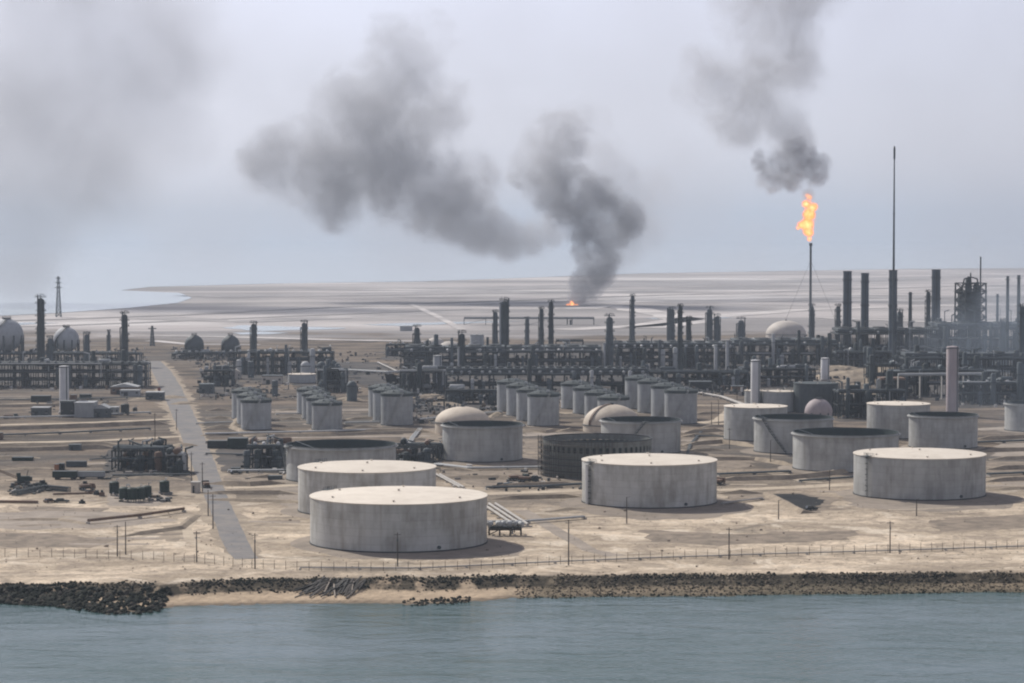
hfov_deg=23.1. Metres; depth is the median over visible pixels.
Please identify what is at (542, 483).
berm terrain
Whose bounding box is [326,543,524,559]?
ground patch
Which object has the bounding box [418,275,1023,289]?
silt land
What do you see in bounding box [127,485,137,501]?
vertical drum
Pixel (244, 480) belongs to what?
sand track
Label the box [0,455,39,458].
berm terrain
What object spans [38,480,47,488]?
machine block
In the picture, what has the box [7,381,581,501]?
scrap debris
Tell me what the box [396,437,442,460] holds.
pipe manifold
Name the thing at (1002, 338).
process column
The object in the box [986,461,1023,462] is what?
sand track
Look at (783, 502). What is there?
berm terrain
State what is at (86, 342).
process column
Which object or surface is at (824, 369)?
chimney
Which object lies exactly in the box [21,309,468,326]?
causeway road
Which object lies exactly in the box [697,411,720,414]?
berm terrain
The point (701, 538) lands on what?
ground patch
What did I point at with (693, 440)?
pipeline
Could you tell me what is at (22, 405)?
berm terrain
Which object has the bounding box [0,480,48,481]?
berm terrain
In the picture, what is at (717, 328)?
process column
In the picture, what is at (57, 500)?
parked car
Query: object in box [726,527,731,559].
utility pole
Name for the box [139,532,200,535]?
sand track
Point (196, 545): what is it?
utility pole
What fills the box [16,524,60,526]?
sand track
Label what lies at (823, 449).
storage tank
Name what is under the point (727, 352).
vertical vessel
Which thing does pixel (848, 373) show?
sand hill
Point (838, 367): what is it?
sand hill
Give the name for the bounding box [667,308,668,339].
process column
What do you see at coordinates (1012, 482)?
sand track
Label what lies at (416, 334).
process column
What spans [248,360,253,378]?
vertical drum
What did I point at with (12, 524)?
ground patch
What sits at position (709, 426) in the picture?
berm terrain
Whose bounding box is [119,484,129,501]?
vertical drum
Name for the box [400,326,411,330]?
shed
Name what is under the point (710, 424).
sand track
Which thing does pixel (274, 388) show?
vertical drum
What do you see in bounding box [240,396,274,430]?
storage tank
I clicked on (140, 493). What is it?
vertical drum
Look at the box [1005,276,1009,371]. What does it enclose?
process column
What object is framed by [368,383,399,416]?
storage tank
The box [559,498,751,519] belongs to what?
ground patch
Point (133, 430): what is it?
sand track
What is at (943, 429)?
storage tank
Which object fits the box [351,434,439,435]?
sand track
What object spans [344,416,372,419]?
berm terrain
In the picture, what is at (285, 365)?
process unit
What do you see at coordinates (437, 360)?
vertical vessel
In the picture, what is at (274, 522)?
sand track
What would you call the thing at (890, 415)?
storage tank
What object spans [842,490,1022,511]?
ground patch
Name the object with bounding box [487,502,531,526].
pipeline
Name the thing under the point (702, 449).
berm terrain
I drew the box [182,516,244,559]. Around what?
service track
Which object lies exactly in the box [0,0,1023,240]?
sky
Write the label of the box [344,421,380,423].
pipeline
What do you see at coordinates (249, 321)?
silt land
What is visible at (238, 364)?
vertical drum
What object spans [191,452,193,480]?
utility pole
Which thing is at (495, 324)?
process column
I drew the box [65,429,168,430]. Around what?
sand track
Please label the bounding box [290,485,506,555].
storage tank
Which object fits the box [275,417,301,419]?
berm terrain
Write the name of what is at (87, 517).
sand track
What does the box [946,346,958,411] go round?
chimney
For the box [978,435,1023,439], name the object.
berm terrain
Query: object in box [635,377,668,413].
storage tank
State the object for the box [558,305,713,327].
flat track
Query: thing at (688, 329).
process column
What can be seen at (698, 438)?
sand track
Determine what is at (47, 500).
parked car
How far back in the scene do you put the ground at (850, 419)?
1287.96 m
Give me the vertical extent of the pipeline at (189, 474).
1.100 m
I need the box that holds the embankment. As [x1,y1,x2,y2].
[0,571,1023,614]
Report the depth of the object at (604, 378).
1766.76 m
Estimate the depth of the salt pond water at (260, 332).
2431.70 m
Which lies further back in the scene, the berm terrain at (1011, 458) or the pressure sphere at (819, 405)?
the pressure sphere at (819, 405)
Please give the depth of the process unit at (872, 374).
1582.82 m
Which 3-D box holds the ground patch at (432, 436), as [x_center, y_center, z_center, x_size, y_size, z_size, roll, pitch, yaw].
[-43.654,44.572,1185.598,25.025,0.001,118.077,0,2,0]
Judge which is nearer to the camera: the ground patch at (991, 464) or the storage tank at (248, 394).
the ground patch at (991, 464)
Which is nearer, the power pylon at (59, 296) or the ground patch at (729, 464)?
the ground patch at (729, 464)
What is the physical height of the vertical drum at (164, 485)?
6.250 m
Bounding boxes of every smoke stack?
[842,271,851,354]
[860,273,868,350]
[888,270,897,357]
[931,269,940,343]
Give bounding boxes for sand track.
[0,396,30,396]
[5,432,88,435]
[10,403,44,403]
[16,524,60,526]
[60,516,162,517]
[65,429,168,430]
[65,515,120,518]
[67,543,149,544]
[94,537,199,538]
[101,430,151,431]
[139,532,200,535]
[231,479,260,480]
[245,523,300,525]
[249,521,299,522]
[256,540,293,541]
[265,516,297,518]
[268,520,299,522]
[342,409,367,410]
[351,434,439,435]
[523,433,567,434]
[588,514,706,516]
[681,438,715,438]
[697,404,726,405]
[697,423,723,424]
[717,484,767,484]
[825,508,848,509]
[888,507,959,509]
[945,516,1023,519]
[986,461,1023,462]
[986,484,1023,485]
[1001,482,1023,483]
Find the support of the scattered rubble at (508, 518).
on the ground at (620, 536)
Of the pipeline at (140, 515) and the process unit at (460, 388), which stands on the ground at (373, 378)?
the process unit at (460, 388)
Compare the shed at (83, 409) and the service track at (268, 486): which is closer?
the service track at (268, 486)
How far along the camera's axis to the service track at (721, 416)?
1280.81 m
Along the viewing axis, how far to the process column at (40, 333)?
1810.92 m
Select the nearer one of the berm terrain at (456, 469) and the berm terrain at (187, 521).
the berm terrain at (187, 521)
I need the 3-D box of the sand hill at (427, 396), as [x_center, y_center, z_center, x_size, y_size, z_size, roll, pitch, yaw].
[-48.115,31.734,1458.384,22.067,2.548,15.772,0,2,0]
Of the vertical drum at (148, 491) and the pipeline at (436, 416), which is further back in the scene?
the pipeline at (436, 416)
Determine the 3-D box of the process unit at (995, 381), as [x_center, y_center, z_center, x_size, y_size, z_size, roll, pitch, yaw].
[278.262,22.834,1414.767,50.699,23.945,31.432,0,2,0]
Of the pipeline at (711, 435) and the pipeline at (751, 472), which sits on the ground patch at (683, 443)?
the pipeline at (711, 435)
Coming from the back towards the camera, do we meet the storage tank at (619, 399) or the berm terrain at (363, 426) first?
the storage tank at (619, 399)
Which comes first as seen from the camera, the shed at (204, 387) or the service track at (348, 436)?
the service track at (348, 436)
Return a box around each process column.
[35,294,46,360]
[46,335,52,360]
[82,331,90,360]
[106,329,110,350]
[119,310,129,359]
[249,320,257,355]
[300,320,307,355]
[412,324,421,355]
[457,330,466,366]
[492,309,498,355]
[499,297,509,362]
[524,316,529,348]
[538,306,544,356]
[547,299,554,363]
[604,313,614,366]
[629,293,635,349]
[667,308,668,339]
[668,306,675,350]
[677,303,683,369]
[686,316,691,350]
[705,306,713,340]
[713,313,720,340]
[736,316,745,336]
[807,303,815,337]
[834,303,841,341]
[897,308,903,349]
[908,292,911,340]
[924,289,931,350]
[995,294,999,320]
[999,318,1007,371]
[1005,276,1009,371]
[1016,275,1021,349]
[1017,303,1023,363]
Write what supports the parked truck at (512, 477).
on the ground patch at (484, 483)
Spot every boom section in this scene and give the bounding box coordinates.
[12,484,44,495]
[45,485,70,491]
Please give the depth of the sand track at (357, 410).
1354.15 m
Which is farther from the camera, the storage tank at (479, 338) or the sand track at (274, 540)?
the storage tank at (479, 338)
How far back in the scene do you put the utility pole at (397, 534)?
716.74 m
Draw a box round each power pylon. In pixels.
[54,276,61,316]
[148,326,155,345]
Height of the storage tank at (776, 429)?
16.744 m
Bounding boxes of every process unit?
[0,348,143,360]
[0,350,150,387]
[172,349,230,358]
[203,362,234,385]
[227,344,334,373]
[317,359,347,392]
[385,339,432,355]
[399,359,447,391]
[404,334,505,370]
[445,358,648,395]
[445,384,496,404]
[506,341,602,370]
[613,335,735,367]
[641,360,748,387]
[730,330,838,363]
[738,355,815,385]
[830,319,950,361]
[831,339,902,366]
[832,369,906,418]
[864,347,912,384]
[887,352,1000,395]
[899,345,1023,378]
[926,308,1016,365]
[958,362,1023,404]
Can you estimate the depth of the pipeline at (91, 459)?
1053.41 m
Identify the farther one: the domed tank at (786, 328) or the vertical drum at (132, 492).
the domed tank at (786, 328)
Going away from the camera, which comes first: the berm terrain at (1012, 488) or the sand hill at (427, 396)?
the berm terrain at (1012, 488)
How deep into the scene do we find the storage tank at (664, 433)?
1082.00 m
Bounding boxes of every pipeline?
[0,396,144,400]
[0,411,151,418]
[0,500,38,503]
[3,427,151,435]
[53,492,91,494]
[86,507,185,523]
[88,457,110,460]
[111,473,190,476]
[196,421,233,424]
[204,452,243,454]
[205,429,365,434]
[227,469,283,472]
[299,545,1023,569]
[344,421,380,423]
[348,369,399,373]
[377,362,397,372]
[400,428,421,460]
[415,411,502,420]
[433,463,542,469]
[436,473,466,488]
[485,483,581,489]
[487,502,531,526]
[487,515,586,523]
[686,428,704,454]
[694,435,723,437]
[697,392,744,403]
[717,470,792,475]
[719,497,764,504]
[797,476,852,482]
[897,372,981,398]
[978,439,1023,442]
[986,471,1023,475]
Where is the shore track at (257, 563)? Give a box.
[0,545,1016,566]
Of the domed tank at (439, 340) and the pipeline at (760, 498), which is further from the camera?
the domed tank at (439, 340)
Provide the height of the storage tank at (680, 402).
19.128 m
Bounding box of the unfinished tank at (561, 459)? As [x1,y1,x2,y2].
[530,433,651,480]
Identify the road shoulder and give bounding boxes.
[143,361,265,558]
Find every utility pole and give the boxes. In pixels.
[117,525,118,555]
[125,521,125,554]
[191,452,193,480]
[195,531,199,562]
[202,462,203,491]
[211,494,215,528]
[251,533,255,568]
[394,532,400,565]
[565,520,571,565]
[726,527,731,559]
[889,521,891,552]
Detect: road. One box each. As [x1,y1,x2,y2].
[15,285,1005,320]
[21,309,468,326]
[148,361,257,558]
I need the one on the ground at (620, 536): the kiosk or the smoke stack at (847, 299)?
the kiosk
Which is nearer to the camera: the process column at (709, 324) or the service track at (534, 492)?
the service track at (534, 492)
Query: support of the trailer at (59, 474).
on the ground at (620, 536)
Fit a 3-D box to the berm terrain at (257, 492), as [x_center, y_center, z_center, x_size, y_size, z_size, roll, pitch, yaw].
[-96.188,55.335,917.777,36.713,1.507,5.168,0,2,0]
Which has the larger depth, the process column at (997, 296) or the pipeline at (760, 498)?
the process column at (997, 296)
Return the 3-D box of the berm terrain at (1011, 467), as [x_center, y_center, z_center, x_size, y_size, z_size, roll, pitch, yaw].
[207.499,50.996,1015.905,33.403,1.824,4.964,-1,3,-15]
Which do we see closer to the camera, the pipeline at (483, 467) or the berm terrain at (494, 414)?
the pipeline at (483, 467)
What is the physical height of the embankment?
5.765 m
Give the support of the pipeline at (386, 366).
on the ground at (620, 536)
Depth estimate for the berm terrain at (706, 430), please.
1202.21 m
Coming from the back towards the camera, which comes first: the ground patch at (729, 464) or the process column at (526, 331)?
the process column at (526, 331)
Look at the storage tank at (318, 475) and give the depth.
847.94 m
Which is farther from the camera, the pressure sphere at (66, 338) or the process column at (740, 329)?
the process column at (740, 329)
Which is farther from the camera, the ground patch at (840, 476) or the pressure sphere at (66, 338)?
the pressure sphere at (66, 338)
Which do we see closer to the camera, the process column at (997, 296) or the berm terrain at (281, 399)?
the berm terrain at (281, 399)
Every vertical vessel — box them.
[433,355,441,382]
[457,347,459,365]
[499,302,501,355]
[603,343,605,366]
[636,349,639,366]
[714,345,717,369]
[725,340,729,369]
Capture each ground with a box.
[0,268,1023,611]
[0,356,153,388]
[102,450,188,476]
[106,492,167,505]
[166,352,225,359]
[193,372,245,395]
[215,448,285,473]
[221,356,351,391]
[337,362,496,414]
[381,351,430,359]
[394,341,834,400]
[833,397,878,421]
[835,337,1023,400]
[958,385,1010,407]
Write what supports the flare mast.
on the ground at (620, 536)
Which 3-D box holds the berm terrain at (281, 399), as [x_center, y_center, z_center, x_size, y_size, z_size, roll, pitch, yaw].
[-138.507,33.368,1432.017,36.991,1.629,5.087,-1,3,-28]
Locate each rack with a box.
[398,338,1016,419]
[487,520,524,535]
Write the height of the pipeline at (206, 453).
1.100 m
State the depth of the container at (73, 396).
1431.93 m
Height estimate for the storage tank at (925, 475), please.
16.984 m
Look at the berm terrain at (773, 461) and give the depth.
1054.86 m
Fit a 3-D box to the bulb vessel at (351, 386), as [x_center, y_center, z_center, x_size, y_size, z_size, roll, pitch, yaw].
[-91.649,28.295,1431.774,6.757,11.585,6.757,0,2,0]
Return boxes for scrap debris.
[0,346,560,423]
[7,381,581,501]
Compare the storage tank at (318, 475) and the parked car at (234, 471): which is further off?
the parked car at (234, 471)
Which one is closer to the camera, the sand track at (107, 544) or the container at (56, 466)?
the sand track at (107, 544)
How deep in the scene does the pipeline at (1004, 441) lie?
1141.54 m
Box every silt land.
[129,317,349,322]
[188,290,531,297]
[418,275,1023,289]
[635,295,1023,303]
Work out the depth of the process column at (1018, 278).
1732.30 m
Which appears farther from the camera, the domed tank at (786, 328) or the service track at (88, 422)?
the domed tank at (786, 328)
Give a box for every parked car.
[43,498,54,502]
[55,498,69,502]
[230,470,241,473]
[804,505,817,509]
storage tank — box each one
[228,387,260,419]
[236,391,266,424]
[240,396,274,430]
[271,439,397,484]
[280,458,436,517]
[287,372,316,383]
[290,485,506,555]
[294,385,324,414]
[299,390,330,419]
[303,394,335,424]
[308,398,342,429]
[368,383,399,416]
[371,386,404,421]
[378,389,415,426]
[431,420,536,464]
[470,334,483,344]
[496,378,526,411]
[503,382,536,416]
[513,386,547,421]
[526,390,562,426]
[560,380,589,409]
[565,452,733,510]
[569,384,602,414]
[582,389,615,419]
[597,393,629,407]
[599,416,694,453]
[625,374,654,409]
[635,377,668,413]
[651,382,682,416]
[664,386,700,424]
[716,403,787,442]
[740,414,833,455]
[744,389,762,403]
[762,389,793,412]
[778,427,900,474]
[793,380,837,413]
[836,447,1001,502]
[866,400,930,439]
[901,411,985,449]
[998,400,1023,432]
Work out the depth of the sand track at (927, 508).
868.95 m
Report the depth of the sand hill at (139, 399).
1436.02 m
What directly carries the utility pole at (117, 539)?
on the shore track at (257, 563)
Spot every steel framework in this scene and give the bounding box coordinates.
[111,437,174,470]
[165,444,192,472]
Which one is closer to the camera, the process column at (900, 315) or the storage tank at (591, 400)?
the storage tank at (591, 400)
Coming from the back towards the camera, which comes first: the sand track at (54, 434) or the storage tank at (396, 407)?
the storage tank at (396, 407)
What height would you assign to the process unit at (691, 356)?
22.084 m
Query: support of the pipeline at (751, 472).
on the ground at (620, 536)
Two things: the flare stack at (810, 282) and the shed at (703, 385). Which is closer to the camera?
the shed at (703, 385)
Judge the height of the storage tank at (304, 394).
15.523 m
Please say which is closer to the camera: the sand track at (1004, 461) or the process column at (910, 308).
the sand track at (1004, 461)
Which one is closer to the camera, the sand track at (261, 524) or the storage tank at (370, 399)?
the sand track at (261, 524)
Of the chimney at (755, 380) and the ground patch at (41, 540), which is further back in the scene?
the chimney at (755, 380)
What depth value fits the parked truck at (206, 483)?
938.75 m
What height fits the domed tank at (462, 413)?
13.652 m
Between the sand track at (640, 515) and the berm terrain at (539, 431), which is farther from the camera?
the berm terrain at (539, 431)
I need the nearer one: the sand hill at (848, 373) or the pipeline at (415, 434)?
the pipeline at (415, 434)
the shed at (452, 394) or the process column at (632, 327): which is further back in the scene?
the process column at (632, 327)
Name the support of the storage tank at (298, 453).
on the ground at (620, 536)
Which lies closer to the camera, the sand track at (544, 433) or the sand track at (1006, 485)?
the sand track at (1006, 485)
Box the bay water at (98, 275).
[0,241,1023,315]
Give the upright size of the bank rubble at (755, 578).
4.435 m
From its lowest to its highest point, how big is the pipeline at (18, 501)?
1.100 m
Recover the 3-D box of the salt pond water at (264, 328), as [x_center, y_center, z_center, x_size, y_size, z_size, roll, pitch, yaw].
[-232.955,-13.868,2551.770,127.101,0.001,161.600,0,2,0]
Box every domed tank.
[429,338,443,343]
[434,405,489,433]
[441,340,457,353]
[582,402,637,432]
[766,320,805,337]
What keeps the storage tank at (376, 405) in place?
on the ground at (620, 536)
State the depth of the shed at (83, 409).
1302.42 m
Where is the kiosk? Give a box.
[190,481,200,492]
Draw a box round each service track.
[0,418,172,424]
[0,436,180,442]
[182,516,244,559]
[224,484,297,488]
[225,435,430,439]
[487,489,581,494]
[513,510,625,556]
[698,411,723,423]
[717,483,852,490]
[768,472,823,482]
[978,427,1003,430]
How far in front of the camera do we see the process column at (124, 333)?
1811.59 m
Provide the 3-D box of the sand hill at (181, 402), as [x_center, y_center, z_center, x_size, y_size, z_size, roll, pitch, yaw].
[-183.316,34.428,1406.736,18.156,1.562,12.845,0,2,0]
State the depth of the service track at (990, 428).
1227.86 m
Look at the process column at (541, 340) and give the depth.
1930.26 m
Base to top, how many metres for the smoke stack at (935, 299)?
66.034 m
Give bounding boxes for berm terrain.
[0,403,58,406]
[0,420,167,429]
[0,441,116,446]
[0,444,112,451]
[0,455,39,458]
[0,467,49,469]
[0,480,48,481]
[0,518,85,523]
[120,515,201,536]
[121,476,185,479]
[199,434,238,435]
[200,490,297,494]
[205,408,230,410]
[205,416,231,418]
[206,425,229,427]
[206,498,297,502]
[210,480,286,485]
[228,418,245,431]
[245,430,431,436]
[247,474,285,477]
[270,398,296,400]
[275,409,296,410]
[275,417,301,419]
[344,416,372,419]
[345,425,379,427]
[346,428,431,431]
[408,438,439,440]
[436,467,479,470]
[448,475,548,481]
[488,412,501,417]
[490,494,581,499]
[502,481,574,487]
[523,428,560,432]
[544,507,585,511]
[555,428,582,431]
[681,433,723,437]
[682,428,723,433]
[682,439,753,446]
[683,448,723,451]
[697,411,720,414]
[698,424,723,427]
[712,456,790,465]
[717,489,763,493]
[725,469,847,480]
[763,492,817,513]
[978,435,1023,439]
[980,447,1023,451]
[986,465,1023,469]
[986,476,1023,481]
[987,456,1023,459]
[989,487,1023,489]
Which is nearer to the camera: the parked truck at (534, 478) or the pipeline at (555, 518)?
the pipeline at (555, 518)
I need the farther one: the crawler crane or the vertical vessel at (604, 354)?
the vertical vessel at (604, 354)
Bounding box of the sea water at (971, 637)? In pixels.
[0,591,1023,682]
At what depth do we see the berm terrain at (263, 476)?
978.65 m
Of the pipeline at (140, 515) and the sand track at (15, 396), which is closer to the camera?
the pipeline at (140, 515)
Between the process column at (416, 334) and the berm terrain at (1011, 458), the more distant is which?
the process column at (416, 334)
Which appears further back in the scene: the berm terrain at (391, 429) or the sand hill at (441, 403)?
the sand hill at (441, 403)
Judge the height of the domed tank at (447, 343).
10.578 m
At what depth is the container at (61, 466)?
1011.50 m
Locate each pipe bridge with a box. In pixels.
[464,317,593,324]
[555,339,583,362]
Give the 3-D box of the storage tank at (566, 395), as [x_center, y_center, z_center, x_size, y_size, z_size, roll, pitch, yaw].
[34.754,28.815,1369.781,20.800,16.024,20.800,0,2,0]
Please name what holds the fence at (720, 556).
on the ground at (620, 536)
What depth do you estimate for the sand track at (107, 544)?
767.96 m
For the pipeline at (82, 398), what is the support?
on the ground at (620, 536)
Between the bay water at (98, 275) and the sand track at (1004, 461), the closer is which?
the sand track at (1004, 461)
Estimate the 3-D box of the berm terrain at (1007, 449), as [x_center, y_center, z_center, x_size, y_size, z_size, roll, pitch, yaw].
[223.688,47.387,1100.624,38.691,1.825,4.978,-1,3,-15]
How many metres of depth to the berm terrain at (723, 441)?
1132.83 m
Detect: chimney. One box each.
[58,365,68,413]
[751,359,759,403]
[820,358,829,380]
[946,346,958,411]
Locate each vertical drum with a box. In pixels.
[109,478,118,495]
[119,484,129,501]
[120,403,128,414]
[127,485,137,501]
[135,484,144,501]
[142,482,151,499]
[158,478,169,494]
[236,358,241,376]
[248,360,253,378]
[272,378,277,397]
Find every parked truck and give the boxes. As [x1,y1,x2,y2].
[3,413,18,418]
[78,483,95,490]
[203,480,209,487]
[507,473,529,480]
[517,475,538,481]
[717,477,725,484]
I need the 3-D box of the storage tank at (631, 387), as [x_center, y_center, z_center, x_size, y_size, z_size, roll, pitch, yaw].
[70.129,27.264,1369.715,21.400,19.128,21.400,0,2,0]
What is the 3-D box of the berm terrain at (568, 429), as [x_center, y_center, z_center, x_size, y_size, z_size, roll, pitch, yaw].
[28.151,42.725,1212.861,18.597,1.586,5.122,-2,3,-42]
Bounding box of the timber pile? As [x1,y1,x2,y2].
[293,575,365,598]
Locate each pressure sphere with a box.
[0,316,23,360]
[53,325,79,360]
[184,333,203,357]
[221,334,239,357]
[804,395,832,426]
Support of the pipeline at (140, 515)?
on the ground at (620, 536)
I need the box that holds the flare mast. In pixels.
[892,146,894,360]
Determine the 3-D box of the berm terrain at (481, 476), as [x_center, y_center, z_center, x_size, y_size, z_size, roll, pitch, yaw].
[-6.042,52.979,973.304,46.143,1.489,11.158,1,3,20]
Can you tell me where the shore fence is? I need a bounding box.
[11,540,1021,570]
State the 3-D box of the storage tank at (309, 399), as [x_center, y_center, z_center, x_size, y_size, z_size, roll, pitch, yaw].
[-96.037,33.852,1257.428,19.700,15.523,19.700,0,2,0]
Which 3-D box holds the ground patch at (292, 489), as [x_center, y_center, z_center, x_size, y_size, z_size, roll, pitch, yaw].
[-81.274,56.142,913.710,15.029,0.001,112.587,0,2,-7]
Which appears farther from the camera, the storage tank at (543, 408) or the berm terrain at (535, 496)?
the storage tank at (543, 408)
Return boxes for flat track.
[152,335,423,341]
[155,340,259,344]
[325,300,586,306]
[409,304,464,329]
[557,303,995,329]
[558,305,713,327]
[560,287,1023,296]
[825,317,1014,321]
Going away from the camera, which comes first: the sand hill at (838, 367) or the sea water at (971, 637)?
the sea water at (971, 637)
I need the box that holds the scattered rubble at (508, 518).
[0,424,1023,572]
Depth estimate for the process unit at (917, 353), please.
1653.24 m
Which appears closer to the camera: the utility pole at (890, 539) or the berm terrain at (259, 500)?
the utility pole at (890, 539)
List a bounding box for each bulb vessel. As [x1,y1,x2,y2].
[301,361,309,372]
[317,361,325,379]
[346,381,356,400]
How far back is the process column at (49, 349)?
1812.81 m
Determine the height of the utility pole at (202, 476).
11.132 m
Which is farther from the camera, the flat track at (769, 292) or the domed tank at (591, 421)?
the flat track at (769, 292)
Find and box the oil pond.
[774,494,824,510]
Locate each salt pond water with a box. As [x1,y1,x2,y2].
[19,322,47,324]
[223,325,342,330]
[238,332,282,333]
[366,321,511,325]
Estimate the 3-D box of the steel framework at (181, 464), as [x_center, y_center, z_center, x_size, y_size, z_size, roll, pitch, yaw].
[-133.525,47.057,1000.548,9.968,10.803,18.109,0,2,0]
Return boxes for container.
[12,456,33,460]
[31,395,50,401]
[54,464,58,469]
[58,463,64,469]
[66,461,86,466]
[70,394,76,399]
[79,394,91,397]
[207,440,226,447]
[227,437,247,448]
[268,475,282,479]
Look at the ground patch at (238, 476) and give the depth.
984.25 m
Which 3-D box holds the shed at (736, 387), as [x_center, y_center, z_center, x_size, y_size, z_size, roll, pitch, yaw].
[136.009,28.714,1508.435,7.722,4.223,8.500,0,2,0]
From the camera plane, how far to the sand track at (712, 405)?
1393.98 m
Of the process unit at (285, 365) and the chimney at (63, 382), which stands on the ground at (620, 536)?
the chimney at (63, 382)
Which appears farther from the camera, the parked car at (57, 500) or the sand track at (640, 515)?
the parked car at (57, 500)
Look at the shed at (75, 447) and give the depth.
1103.03 m
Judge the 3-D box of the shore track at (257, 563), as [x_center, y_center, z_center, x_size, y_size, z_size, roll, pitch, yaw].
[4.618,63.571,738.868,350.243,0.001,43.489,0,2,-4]
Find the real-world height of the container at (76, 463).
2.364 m
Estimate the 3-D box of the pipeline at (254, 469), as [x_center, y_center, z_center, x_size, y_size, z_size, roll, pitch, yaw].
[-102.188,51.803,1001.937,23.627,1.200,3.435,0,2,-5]
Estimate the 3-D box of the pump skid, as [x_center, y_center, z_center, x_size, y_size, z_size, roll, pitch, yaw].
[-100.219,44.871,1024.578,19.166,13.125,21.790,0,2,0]
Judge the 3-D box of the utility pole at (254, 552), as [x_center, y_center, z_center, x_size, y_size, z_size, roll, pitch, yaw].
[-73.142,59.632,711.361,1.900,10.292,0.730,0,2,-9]
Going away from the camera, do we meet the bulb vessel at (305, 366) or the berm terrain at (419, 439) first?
the berm terrain at (419, 439)
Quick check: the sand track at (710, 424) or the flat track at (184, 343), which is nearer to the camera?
the sand track at (710, 424)
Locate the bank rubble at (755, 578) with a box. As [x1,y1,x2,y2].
[2,570,1023,597]
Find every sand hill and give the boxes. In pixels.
[129,398,162,400]
[165,395,188,398]
[171,401,200,404]
[173,443,198,446]
[336,397,362,400]
[413,394,444,398]
[426,401,460,405]
[812,365,861,371]
[816,370,884,379]
[837,377,877,385]
[840,385,877,394]
[853,367,899,372]
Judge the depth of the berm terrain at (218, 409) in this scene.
1353.32 m
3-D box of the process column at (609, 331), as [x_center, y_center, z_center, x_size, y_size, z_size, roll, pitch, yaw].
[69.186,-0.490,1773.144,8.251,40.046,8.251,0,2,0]
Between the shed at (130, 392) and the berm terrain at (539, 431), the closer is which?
the berm terrain at (539, 431)
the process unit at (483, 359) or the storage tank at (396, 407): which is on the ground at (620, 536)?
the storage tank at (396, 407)
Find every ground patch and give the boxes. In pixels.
[0,511,175,529]
[0,532,115,547]
[18,506,108,511]
[159,524,182,541]
[222,473,280,480]
[270,484,297,506]
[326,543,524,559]
[402,426,441,441]
[439,470,546,487]
[523,438,542,469]
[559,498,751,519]
[638,530,859,545]
[681,428,723,445]
[690,453,755,469]
[722,494,767,502]
[762,492,838,512]
[824,475,853,481]
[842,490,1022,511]
[928,515,1023,531]
[986,461,1023,482]
[991,439,1023,456]
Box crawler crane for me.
[0,465,31,484]
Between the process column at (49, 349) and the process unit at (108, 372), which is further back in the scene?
the process column at (49, 349)
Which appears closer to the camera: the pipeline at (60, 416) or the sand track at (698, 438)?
the sand track at (698, 438)
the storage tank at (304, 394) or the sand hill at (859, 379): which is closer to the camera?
the storage tank at (304, 394)
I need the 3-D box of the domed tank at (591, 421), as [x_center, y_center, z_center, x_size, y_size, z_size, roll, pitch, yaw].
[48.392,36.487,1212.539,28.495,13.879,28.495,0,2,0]
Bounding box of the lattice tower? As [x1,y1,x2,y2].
[953,257,987,364]
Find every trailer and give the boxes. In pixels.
[52,470,77,478]
[77,471,104,478]
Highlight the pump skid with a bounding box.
[242,434,291,468]
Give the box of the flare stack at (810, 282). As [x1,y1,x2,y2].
[786,243,835,320]
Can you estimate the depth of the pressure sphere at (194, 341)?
1926.80 m
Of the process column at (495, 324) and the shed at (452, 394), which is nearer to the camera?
the shed at (452, 394)
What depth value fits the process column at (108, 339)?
2030.12 m
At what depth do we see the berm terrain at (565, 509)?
862.69 m
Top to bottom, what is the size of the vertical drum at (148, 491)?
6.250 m
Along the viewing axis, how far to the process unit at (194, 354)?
1916.77 m
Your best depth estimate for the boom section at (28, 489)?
919.48 m
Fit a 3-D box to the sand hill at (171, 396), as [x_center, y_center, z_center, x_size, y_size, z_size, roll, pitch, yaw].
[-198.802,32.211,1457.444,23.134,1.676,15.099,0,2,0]
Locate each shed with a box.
[30,406,51,415]
[60,400,76,416]
[68,444,81,450]
[74,401,97,417]
[93,403,111,417]
[110,382,140,394]
[111,406,119,414]
[119,389,140,395]
[145,391,164,399]
[198,383,214,392]
[230,369,240,378]
[262,375,283,383]
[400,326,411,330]
[447,393,461,402]
[688,381,711,390]
[730,385,743,391]
[877,377,905,397]

